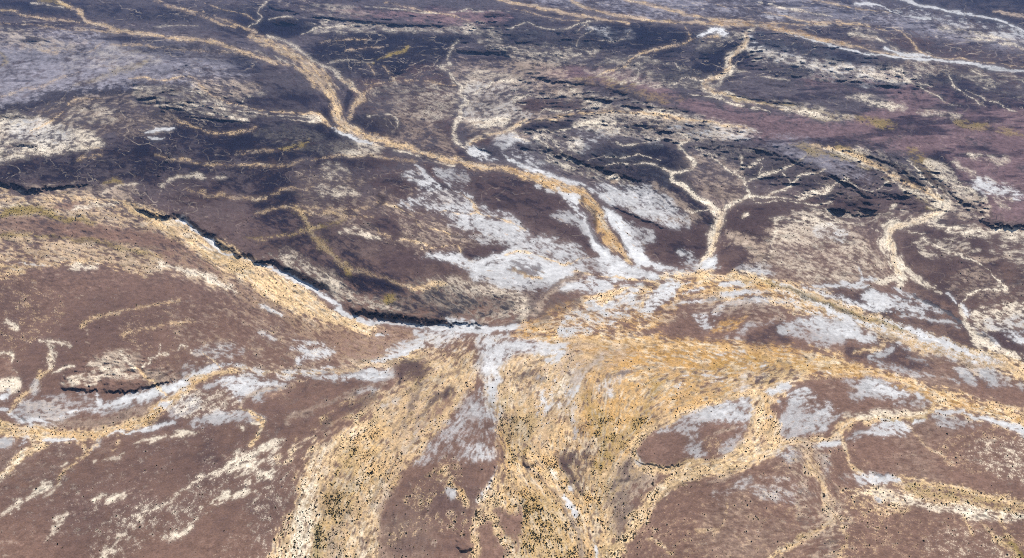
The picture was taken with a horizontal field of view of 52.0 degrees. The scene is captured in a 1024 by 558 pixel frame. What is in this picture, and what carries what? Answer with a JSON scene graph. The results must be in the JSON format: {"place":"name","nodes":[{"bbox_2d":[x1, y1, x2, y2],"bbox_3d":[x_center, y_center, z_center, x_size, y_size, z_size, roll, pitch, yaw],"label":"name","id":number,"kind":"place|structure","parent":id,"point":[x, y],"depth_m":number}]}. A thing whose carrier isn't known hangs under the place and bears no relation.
{"place":"outdoors","nodes":[
{"label":"outdoors","id":0,"kind":"place"},
{"bbox_2d":[0,0,1023,557],"bbox_3d":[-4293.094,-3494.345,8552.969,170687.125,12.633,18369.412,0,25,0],"label":"ground","id":1,"kind":"structure","parent":0,"point":[444,98],"depth_m":1200.99},
{"bbox_2d":[0,0,1023,557],"bbox_3d":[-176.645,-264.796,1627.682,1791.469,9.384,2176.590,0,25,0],"label":"dry river","id":2,"kind":"structure","parent":0,"point":[656,400],"depth_m":888.06},
{"bbox_2d":[0,0,1023,557],"bbox_3d":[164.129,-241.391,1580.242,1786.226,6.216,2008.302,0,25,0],"label":"salt flat","id":3,"kind":"structure","parent":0,"point":[526,262],"depth_m":969.57},
{"bbox_2d":[0,4,1023,551],"bbox_3d":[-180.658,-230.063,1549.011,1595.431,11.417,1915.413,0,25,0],"label":"cliffs","id":4,"kind":"structure","parent":0,"point":[866,202],"depth_m":1310.97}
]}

